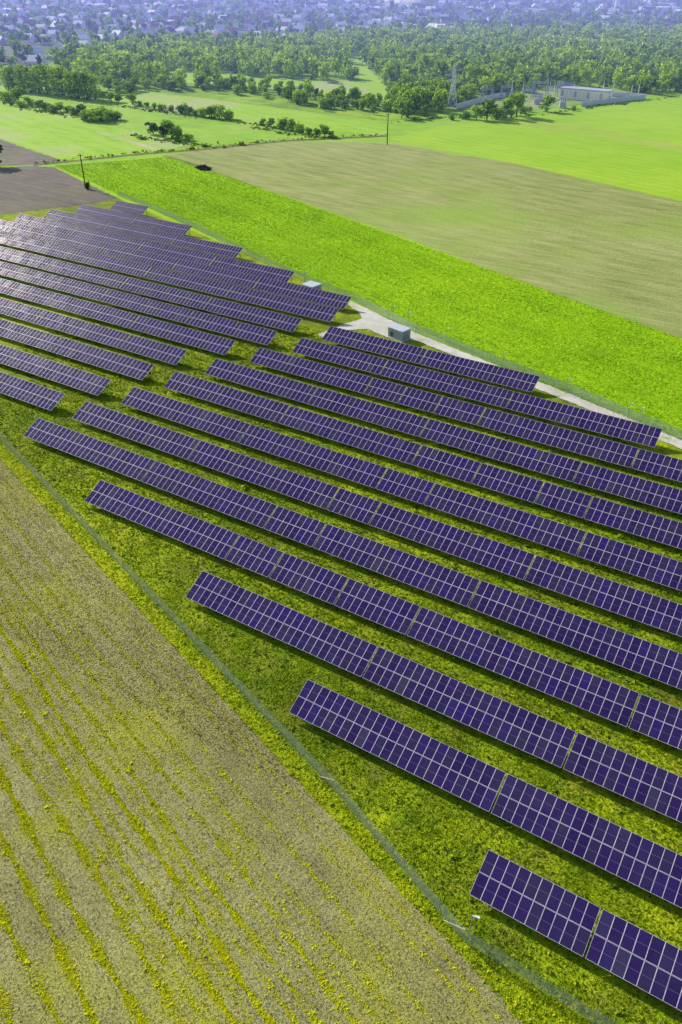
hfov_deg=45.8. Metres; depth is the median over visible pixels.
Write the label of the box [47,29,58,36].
house
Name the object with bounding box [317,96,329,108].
broadleaf tree
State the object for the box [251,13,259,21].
house
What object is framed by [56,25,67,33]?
house
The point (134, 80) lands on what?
broadleaf tree
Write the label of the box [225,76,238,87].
broadleaf tree
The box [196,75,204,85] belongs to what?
broadleaf tree
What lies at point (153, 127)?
broadleaf tree
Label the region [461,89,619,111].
substation yard
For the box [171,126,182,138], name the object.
broadleaf tree
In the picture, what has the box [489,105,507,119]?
broadleaf tree
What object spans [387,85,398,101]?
broadleaf tree
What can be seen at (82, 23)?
house
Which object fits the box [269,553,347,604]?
solar table
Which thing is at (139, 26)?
house
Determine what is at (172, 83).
broadleaf tree
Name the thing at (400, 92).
broadleaf tree
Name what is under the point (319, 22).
house
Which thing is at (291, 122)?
broadleaf tree
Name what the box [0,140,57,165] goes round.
ploughed strip
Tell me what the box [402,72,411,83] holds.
broadleaf tree
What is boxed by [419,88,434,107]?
broadleaf tree
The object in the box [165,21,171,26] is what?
house
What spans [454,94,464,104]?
broadleaf tree
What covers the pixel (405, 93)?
broadleaf tree
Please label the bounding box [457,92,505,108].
concrete wall
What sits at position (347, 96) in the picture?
broadleaf tree
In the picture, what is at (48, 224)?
solar table
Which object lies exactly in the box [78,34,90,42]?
house
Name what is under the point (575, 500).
solar table
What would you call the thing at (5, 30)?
house
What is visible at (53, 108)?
broadleaf tree
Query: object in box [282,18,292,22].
house
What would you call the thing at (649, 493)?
solar table
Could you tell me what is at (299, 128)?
broadleaf tree
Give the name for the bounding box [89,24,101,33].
house
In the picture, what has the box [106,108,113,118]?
broadleaf tree
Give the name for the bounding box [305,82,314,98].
broadleaf tree
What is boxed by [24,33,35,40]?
house
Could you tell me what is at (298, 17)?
house
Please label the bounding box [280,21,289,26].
house
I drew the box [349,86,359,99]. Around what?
broadleaf tree
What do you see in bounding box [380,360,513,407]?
solar table
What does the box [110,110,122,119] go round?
broadleaf tree
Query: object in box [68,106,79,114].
broadleaf tree
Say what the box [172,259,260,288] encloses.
solar table
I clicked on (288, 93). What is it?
broadleaf tree
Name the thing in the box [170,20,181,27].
house
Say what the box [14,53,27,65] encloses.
house
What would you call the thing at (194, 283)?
solar table
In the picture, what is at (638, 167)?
lime meadow
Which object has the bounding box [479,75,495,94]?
broadleaf tree
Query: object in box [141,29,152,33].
house
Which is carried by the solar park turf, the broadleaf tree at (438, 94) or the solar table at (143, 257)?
the solar table at (143, 257)
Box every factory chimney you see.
[389,0,394,9]
[614,0,619,6]
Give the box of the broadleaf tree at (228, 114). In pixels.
[222,109,234,118]
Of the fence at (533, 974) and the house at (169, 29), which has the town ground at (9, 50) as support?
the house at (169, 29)
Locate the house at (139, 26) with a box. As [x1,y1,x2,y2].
[132,25,143,30]
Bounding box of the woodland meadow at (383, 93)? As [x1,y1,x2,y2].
[151,74,394,98]
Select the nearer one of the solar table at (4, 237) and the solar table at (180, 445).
the solar table at (180, 445)
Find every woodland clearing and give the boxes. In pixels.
[170,72,229,80]
[237,78,366,88]
[351,57,385,90]
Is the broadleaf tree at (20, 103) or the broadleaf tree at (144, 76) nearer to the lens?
the broadleaf tree at (20, 103)
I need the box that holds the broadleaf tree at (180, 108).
[175,102,187,112]
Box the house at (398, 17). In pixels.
[395,15,403,19]
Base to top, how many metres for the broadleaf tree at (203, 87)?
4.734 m
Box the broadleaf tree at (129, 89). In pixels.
[124,81,136,92]
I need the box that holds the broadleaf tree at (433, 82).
[429,79,438,85]
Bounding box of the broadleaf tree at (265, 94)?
[262,91,270,98]
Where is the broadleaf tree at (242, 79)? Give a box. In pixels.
[237,76,245,89]
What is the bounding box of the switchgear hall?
[559,86,613,100]
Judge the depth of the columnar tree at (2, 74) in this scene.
479.99 m
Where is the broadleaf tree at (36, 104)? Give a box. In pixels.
[32,99,43,109]
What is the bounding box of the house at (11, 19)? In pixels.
[7,17,17,25]
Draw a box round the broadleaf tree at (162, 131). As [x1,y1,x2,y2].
[158,126,167,136]
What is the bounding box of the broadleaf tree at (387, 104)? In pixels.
[382,98,393,110]
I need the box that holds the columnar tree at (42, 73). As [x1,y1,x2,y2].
[34,63,51,94]
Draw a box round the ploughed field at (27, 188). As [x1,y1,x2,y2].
[0,166,116,214]
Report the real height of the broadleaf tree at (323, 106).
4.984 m
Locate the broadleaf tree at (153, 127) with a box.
[144,122,158,133]
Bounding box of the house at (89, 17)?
[82,15,92,19]
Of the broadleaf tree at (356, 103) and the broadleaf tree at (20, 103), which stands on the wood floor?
the broadleaf tree at (356, 103)
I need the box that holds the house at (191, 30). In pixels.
[186,27,195,35]
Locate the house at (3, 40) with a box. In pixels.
[0,35,6,44]
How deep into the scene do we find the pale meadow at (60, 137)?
360.49 m
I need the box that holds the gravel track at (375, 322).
[318,301,681,448]
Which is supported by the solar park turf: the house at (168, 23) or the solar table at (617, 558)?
the solar table at (617, 558)
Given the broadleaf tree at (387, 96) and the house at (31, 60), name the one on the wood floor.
the broadleaf tree at (387, 96)
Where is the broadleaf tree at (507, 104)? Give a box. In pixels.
[501,97,515,117]
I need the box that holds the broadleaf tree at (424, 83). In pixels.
[420,79,429,87]
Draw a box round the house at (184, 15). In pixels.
[181,12,191,19]
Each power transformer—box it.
[533,95,539,103]
[538,93,542,101]
[558,98,566,107]
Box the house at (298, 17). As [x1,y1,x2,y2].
[292,15,302,21]
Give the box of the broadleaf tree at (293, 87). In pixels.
[287,83,295,90]
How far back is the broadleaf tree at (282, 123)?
377.21 m
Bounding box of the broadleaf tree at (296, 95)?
[292,88,302,103]
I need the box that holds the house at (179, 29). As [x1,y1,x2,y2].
[175,27,185,33]
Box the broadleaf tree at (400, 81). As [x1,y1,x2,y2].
[397,79,404,87]
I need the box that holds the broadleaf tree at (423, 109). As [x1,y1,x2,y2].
[421,105,427,114]
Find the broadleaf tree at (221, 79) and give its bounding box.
[217,77,223,88]
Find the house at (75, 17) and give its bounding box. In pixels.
[73,15,82,19]
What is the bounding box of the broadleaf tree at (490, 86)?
[484,84,494,95]
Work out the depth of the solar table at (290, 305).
184.88 m
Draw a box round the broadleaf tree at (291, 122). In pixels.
[284,118,296,130]
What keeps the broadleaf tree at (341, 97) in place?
on the wood floor
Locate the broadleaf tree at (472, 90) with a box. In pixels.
[465,84,477,99]
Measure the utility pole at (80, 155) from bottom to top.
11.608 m
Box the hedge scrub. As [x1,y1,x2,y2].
[3,95,672,162]
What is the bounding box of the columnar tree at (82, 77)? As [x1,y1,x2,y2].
[77,71,95,99]
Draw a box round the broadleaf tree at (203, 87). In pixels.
[199,83,206,90]
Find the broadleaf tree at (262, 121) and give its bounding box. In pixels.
[259,118,265,124]
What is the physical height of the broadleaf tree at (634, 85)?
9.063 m
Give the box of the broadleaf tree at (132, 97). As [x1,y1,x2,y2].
[124,93,136,104]
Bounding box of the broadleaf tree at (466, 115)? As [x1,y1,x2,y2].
[460,111,471,118]
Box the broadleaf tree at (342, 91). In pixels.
[337,88,345,98]
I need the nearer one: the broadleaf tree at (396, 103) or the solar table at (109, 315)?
the solar table at (109, 315)
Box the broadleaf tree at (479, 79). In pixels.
[470,75,485,90]
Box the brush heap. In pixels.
[194,164,211,170]
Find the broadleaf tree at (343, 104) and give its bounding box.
[339,100,348,108]
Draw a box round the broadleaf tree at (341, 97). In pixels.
[336,92,344,101]
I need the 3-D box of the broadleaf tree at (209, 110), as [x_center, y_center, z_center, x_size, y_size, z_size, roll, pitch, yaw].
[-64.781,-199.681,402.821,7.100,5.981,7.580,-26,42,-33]
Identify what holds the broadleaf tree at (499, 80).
on the wood floor
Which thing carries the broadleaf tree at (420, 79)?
on the wood floor
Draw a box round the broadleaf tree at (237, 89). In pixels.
[231,84,242,94]
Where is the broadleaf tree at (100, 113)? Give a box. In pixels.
[86,106,110,122]
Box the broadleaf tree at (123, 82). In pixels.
[120,80,127,90]
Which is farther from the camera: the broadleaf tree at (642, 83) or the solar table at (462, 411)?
the broadleaf tree at (642, 83)
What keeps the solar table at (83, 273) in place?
on the solar park turf
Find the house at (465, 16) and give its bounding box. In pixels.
[459,14,468,19]
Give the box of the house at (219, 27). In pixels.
[215,23,225,30]
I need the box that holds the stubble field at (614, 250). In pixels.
[163,141,681,336]
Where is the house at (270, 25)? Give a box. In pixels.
[265,22,275,29]
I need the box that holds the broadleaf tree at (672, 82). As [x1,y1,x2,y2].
[665,72,678,91]
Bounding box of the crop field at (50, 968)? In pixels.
[0,460,523,1023]
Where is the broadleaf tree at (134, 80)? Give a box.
[129,77,138,88]
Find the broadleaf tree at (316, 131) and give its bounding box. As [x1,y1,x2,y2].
[312,128,319,135]
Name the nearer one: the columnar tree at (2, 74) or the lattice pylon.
the lattice pylon
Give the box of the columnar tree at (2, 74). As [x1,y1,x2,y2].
[0,66,12,89]
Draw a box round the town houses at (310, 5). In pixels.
[0,0,681,17]
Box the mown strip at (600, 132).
[485,120,681,152]
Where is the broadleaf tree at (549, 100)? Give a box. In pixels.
[538,94,556,111]
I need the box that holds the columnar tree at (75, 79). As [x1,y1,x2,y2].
[66,70,82,98]
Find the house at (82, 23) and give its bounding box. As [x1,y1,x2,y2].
[73,20,85,27]
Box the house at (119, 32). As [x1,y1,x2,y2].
[112,29,123,38]
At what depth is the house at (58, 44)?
665.03 m
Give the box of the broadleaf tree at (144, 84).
[142,81,147,88]
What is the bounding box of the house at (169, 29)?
[165,26,176,31]
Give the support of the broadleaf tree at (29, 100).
on the ground at (210, 131)
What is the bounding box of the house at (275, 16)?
[274,13,283,20]
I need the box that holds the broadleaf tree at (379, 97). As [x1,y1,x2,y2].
[376,94,382,101]
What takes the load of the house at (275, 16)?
on the town ground at (9, 50)
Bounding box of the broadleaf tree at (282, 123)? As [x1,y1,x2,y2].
[275,117,288,128]
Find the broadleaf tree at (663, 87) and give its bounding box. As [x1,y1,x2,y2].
[659,82,666,92]
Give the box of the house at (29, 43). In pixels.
[20,41,35,51]
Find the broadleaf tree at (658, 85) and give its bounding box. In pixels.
[654,80,661,90]
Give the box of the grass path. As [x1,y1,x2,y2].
[96,131,156,150]
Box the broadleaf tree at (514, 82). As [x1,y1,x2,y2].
[509,79,516,89]
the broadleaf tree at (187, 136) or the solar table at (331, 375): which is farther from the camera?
the broadleaf tree at (187, 136)
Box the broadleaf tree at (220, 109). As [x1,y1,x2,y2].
[211,104,225,118]
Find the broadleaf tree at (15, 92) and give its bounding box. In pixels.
[8,85,28,103]
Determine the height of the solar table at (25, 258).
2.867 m
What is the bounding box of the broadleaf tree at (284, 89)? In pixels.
[281,86,289,94]
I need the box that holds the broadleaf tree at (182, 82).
[175,74,186,88]
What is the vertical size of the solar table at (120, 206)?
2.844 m
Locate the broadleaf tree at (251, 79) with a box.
[247,78,255,83]
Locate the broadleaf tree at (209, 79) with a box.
[203,77,211,88]
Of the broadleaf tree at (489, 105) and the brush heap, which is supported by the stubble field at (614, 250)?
the brush heap
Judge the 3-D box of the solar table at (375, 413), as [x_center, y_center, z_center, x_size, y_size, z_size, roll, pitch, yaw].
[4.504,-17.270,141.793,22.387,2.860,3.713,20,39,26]
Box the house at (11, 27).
[4,24,15,29]
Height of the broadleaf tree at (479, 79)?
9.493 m
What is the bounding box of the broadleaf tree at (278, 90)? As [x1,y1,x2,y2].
[273,86,282,95]
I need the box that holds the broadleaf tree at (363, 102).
[359,98,366,110]
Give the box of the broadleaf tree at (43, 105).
[38,102,46,110]
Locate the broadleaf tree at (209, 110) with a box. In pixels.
[204,106,216,117]
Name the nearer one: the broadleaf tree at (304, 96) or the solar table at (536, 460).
the solar table at (536, 460)
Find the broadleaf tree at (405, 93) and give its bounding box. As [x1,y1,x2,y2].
[400,88,414,98]
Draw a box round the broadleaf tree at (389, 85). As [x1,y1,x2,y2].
[385,81,397,91]
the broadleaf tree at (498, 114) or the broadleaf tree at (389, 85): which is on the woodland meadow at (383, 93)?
the broadleaf tree at (389, 85)
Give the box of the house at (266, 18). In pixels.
[262,16,272,21]
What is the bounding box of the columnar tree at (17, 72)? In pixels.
[10,63,28,90]
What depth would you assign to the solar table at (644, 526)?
114.16 m
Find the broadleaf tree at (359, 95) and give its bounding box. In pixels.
[351,89,363,98]
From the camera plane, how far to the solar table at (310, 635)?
96.36 m
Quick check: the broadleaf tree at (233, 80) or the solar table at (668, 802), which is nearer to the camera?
the solar table at (668, 802)
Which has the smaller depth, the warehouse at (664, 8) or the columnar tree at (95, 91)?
the columnar tree at (95, 91)
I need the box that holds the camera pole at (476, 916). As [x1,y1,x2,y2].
[468,915,479,935]
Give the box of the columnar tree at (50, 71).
[42,65,59,94]
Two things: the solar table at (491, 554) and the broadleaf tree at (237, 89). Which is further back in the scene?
the broadleaf tree at (237, 89)
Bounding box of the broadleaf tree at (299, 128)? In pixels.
[293,122,304,132]
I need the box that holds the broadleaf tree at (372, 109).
[370,104,376,113]
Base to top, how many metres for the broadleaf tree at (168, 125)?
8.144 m
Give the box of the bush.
[84,181,89,188]
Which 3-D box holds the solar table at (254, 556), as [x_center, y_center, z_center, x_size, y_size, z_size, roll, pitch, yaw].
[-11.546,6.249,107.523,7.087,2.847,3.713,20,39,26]
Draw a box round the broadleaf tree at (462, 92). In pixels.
[457,88,469,97]
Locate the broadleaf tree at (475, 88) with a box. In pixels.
[462,83,479,97]
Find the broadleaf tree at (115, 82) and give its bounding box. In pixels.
[111,79,120,90]
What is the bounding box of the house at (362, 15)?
[361,13,368,18]
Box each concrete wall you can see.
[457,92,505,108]
[581,95,645,106]
[612,92,645,96]
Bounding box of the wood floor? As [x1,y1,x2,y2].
[38,45,681,120]
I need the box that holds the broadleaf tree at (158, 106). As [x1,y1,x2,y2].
[156,103,167,110]
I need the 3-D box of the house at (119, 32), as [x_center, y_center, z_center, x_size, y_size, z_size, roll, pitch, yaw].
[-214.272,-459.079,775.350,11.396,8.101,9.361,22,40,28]
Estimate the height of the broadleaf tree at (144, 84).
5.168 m
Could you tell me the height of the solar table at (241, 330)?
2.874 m
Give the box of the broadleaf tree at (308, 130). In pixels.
[303,127,311,135]
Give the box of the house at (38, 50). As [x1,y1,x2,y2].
[28,46,43,54]
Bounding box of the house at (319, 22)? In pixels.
[311,19,323,27]
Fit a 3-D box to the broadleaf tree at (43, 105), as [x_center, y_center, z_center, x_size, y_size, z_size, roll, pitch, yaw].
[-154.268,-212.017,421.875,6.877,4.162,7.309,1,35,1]
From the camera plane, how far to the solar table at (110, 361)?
159.10 m
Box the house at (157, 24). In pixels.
[150,22,160,31]
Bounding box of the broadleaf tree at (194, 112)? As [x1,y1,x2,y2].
[190,109,198,115]
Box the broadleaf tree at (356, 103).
[353,99,359,108]
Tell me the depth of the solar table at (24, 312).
180.11 m
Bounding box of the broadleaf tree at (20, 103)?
[15,99,25,107]
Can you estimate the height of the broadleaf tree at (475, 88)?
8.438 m
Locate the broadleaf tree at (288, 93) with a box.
[283,89,292,100]
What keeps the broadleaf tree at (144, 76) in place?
on the wood floor
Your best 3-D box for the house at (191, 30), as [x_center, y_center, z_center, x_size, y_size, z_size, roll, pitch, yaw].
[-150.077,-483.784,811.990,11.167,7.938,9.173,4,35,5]
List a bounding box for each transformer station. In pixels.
[301,281,321,289]
[387,323,411,341]
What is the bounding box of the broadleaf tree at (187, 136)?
[183,133,194,140]
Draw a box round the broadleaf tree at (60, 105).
[54,102,63,111]
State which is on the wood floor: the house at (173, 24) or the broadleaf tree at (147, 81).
the broadleaf tree at (147, 81)
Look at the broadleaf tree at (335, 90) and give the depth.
453.96 m
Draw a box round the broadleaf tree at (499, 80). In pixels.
[491,74,504,92]
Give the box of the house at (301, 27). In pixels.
[293,24,305,33]
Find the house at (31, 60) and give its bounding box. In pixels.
[26,54,47,66]
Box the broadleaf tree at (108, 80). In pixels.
[102,75,112,89]
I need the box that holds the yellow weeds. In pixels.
[0,468,502,1023]
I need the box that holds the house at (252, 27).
[248,25,258,29]
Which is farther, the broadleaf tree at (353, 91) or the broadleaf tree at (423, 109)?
the broadleaf tree at (353, 91)
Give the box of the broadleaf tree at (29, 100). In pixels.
[23,96,34,104]
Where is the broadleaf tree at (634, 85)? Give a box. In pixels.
[631,75,643,90]
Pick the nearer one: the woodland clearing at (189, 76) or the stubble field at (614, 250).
the stubble field at (614, 250)
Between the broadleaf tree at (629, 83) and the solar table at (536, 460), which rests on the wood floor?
the broadleaf tree at (629, 83)
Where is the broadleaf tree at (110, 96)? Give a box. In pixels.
[106,92,113,100]
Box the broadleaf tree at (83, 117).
[79,110,90,120]
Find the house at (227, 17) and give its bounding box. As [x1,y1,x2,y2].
[220,15,230,20]
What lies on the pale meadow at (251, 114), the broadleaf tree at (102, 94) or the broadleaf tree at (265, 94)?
the broadleaf tree at (102, 94)
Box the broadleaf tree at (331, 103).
[327,97,335,108]
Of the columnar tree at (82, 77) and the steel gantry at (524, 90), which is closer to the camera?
the columnar tree at (82, 77)
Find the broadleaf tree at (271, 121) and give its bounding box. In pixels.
[266,118,274,125]
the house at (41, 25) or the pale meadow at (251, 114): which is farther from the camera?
the house at (41, 25)
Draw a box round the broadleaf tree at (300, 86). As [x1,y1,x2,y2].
[297,83,302,90]
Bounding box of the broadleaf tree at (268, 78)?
[263,73,272,88]
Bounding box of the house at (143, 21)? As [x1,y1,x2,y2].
[135,19,148,28]
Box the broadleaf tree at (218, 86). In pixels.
[215,84,220,92]
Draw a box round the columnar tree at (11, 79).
[3,64,17,88]
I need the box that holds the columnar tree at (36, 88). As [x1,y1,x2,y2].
[27,64,43,92]
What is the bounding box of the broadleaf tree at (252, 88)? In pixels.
[247,81,256,93]
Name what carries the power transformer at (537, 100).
on the substation yard at (529, 100)
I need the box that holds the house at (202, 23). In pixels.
[197,22,205,29]
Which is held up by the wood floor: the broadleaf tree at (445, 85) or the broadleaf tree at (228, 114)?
the broadleaf tree at (445, 85)
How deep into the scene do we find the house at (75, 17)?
968.75 m
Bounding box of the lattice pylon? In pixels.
[444,63,463,110]
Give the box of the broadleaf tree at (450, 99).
[446,90,457,105]
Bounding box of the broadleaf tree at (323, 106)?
[320,101,326,108]
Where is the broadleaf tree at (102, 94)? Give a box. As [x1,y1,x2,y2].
[98,91,107,99]
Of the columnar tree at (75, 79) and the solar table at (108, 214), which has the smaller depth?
the solar table at (108, 214)
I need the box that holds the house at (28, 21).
[23,19,32,27]
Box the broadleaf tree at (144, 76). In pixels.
[140,73,150,82]
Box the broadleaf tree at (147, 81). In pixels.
[143,78,150,89]
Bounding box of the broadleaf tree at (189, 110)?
[184,107,193,114]
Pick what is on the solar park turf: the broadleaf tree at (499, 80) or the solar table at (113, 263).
the solar table at (113, 263)
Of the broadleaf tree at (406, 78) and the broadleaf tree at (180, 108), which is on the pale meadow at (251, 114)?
the broadleaf tree at (180, 108)
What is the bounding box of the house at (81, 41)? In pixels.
[77,39,90,46]
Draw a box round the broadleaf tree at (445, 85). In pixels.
[435,79,450,89]
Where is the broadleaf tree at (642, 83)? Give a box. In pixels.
[636,73,650,92]
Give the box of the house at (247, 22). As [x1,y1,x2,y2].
[243,18,253,27]
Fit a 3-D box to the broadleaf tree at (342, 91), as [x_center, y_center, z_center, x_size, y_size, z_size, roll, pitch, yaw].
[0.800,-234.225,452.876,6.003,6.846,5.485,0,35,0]
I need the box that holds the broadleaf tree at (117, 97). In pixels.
[113,93,122,101]
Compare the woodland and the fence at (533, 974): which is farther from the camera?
the woodland
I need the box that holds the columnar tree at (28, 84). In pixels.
[21,65,38,92]
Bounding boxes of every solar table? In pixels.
[0,220,37,237]
[0,232,12,245]
[0,246,53,271]
[0,261,32,280]
[0,278,55,304]
[0,298,42,322]
[0,319,60,352]
[0,344,110,396]
[0,372,64,411]
[4,234,78,261]
[12,214,77,234]
[23,270,107,302]
[23,418,154,481]
[30,228,105,253]
[34,310,130,349]
[44,209,110,230]
[45,259,127,289]
[47,293,139,328]
[50,337,153,379]
[70,250,151,276]
[71,226,145,249]
[72,401,199,459]
[74,204,137,224]
[85,480,238,558]
[99,243,178,270]
[99,289,193,324]
[104,221,177,244]
[110,201,148,214]
[120,277,211,310]
[120,335,186,366]
[121,387,250,443]
[130,316,234,356]
[131,215,191,234]
[138,240,216,264]
[142,461,276,528]
[143,266,232,298]
[164,372,289,423]
[171,235,242,258]
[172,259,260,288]
[185,311,276,346]
[186,571,376,676]
[188,440,338,509]
[203,298,301,333]
[205,359,317,404]
[209,255,293,281]
[225,285,338,321]
[225,535,282,577]
[239,425,386,488]
[250,347,372,393]
[253,277,351,308]
[264,506,325,547]
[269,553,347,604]
[279,406,420,463]
[289,680,505,811]
[292,338,387,374]
[308,388,428,437]
[313,524,479,606]
[322,326,426,365]
[327,488,380,524]
[335,579,419,634]
[363,647,575,767]
[364,378,406,402]
[369,502,534,579]
[376,468,433,504]
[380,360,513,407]
[398,387,441,414]
[407,607,638,726]
[411,445,480,483]
[420,349,539,393]
[420,419,580,481]
[424,484,585,555]
[434,396,485,425]
[468,581,681,689]
[470,850,599,956]
[472,463,543,503]
[477,408,638,468]
[491,774,681,907]
[506,392,661,447]
[525,555,681,636]
[535,482,591,518]
[563,733,681,822]
[573,462,681,514]
[577,532,681,590]
[584,497,681,549]
[586,909,681,1011]
[629,694,681,749]
[632,449,681,482]
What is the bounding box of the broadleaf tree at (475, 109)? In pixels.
[471,105,484,119]
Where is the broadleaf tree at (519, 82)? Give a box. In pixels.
[514,76,524,91]
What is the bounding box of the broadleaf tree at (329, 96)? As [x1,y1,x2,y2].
[325,93,336,101]
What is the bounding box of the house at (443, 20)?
[440,16,447,23]
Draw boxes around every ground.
[0,0,666,84]
[0,75,681,993]
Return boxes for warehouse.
[3,8,22,13]
[84,3,107,5]
[650,6,679,12]
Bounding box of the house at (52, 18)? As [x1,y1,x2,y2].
[47,16,56,21]
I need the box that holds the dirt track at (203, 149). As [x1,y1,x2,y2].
[33,135,386,165]
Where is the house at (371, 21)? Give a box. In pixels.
[367,19,378,26]
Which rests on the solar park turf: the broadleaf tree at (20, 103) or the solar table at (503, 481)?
the solar table at (503, 481)
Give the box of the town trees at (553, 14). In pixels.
[0,0,681,72]
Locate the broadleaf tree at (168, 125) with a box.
[160,119,182,137]
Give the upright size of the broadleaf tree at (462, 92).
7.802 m
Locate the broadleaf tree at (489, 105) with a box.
[478,99,499,119]
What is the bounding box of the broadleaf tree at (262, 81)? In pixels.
[258,78,265,90]
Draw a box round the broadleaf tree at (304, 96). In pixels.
[300,91,308,103]
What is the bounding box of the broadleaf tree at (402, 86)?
[398,83,412,91]
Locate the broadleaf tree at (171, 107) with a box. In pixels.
[167,104,173,110]
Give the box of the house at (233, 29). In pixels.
[227,27,238,36]
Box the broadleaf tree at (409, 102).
[404,99,413,116]
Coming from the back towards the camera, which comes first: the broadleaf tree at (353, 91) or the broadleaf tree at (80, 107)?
the broadleaf tree at (353, 91)
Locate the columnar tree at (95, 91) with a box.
[86,73,101,99]
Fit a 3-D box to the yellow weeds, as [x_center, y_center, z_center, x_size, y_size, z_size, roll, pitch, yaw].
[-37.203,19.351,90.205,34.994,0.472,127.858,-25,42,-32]
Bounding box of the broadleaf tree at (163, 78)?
[156,74,170,88]
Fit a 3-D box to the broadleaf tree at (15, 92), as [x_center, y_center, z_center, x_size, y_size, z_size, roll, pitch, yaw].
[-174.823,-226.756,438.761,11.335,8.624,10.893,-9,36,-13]
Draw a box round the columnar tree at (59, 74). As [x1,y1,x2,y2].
[48,64,66,96]
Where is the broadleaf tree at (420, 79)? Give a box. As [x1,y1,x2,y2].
[417,77,425,88]
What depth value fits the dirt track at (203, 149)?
338.61 m
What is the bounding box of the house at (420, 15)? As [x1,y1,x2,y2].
[417,13,424,18]
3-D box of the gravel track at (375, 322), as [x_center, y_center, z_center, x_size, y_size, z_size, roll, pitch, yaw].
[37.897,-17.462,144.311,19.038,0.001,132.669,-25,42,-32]
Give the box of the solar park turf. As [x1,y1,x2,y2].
[0,198,681,1023]
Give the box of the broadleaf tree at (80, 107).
[75,104,85,112]
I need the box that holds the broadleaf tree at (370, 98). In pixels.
[365,92,377,107]
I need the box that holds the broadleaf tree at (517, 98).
[509,91,530,115]
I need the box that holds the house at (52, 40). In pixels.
[39,33,54,44]
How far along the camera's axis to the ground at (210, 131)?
385.31 m
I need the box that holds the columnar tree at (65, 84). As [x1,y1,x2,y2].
[59,71,75,97]
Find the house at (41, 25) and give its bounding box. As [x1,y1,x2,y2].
[35,23,47,29]
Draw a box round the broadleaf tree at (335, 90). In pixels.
[330,87,339,99]
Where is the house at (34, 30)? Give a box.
[33,28,46,38]
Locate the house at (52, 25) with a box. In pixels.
[50,23,55,29]
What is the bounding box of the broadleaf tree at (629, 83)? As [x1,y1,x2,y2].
[622,78,632,91]
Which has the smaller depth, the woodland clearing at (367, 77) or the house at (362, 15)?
the woodland clearing at (367, 77)
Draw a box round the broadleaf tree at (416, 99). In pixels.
[405,91,421,112]
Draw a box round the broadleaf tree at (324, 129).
[318,124,329,135]
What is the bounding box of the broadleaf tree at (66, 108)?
[63,104,72,111]
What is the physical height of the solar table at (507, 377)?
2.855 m
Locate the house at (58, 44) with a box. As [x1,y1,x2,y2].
[52,42,63,49]
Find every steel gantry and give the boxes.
[481,88,492,96]
[499,85,512,98]
[523,88,536,97]
[531,81,548,97]
[554,83,573,96]
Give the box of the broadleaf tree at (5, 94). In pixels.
[0,91,12,101]
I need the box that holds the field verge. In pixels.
[0,445,598,1023]
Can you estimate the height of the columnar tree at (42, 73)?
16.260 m
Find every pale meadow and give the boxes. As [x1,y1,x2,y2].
[0,105,190,160]
[85,93,386,135]
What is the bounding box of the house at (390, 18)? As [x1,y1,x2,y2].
[383,16,393,20]
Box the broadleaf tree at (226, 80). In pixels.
[223,77,228,88]
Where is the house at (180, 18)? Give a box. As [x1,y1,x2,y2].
[173,16,184,23]
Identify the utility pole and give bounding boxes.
[78,154,84,183]
[386,113,388,144]
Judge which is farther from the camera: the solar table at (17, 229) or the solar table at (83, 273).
the solar table at (17, 229)
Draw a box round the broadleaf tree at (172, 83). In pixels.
[166,80,176,90]
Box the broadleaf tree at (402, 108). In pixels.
[397,100,407,118]
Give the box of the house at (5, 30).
[0,26,7,35]
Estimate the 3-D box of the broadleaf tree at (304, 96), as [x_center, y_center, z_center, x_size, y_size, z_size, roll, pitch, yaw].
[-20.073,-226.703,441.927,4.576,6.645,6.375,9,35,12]
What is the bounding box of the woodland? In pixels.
[52,20,681,90]
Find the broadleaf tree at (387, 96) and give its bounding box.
[382,93,393,102]
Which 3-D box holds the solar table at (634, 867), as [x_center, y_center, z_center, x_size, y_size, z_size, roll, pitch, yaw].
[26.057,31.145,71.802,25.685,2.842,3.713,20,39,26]
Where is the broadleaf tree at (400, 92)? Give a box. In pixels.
[396,87,406,98]
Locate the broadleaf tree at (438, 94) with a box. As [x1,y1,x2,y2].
[429,88,448,111]
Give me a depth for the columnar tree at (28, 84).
470.05 m
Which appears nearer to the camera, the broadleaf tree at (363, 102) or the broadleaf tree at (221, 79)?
the broadleaf tree at (363, 102)
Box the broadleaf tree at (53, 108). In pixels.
[46,105,59,112]
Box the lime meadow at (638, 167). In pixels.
[390,96,681,200]
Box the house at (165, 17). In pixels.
[160,13,167,20]
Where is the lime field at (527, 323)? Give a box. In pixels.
[52,155,681,436]
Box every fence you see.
[0,433,466,939]
[117,191,681,438]
[464,929,614,1023]
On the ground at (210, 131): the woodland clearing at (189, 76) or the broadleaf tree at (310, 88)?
the woodland clearing at (189, 76)
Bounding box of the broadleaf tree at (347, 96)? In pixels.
[344,93,350,101]
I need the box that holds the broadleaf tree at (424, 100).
[420,97,428,106]
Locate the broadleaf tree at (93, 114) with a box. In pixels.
[81,109,98,121]
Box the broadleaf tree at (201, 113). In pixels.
[197,106,206,116]
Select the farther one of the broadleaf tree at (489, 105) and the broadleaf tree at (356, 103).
the broadleaf tree at (356, 103)
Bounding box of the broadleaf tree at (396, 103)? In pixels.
[391,97,406,112]
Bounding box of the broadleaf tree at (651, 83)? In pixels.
[643,76,658,93]

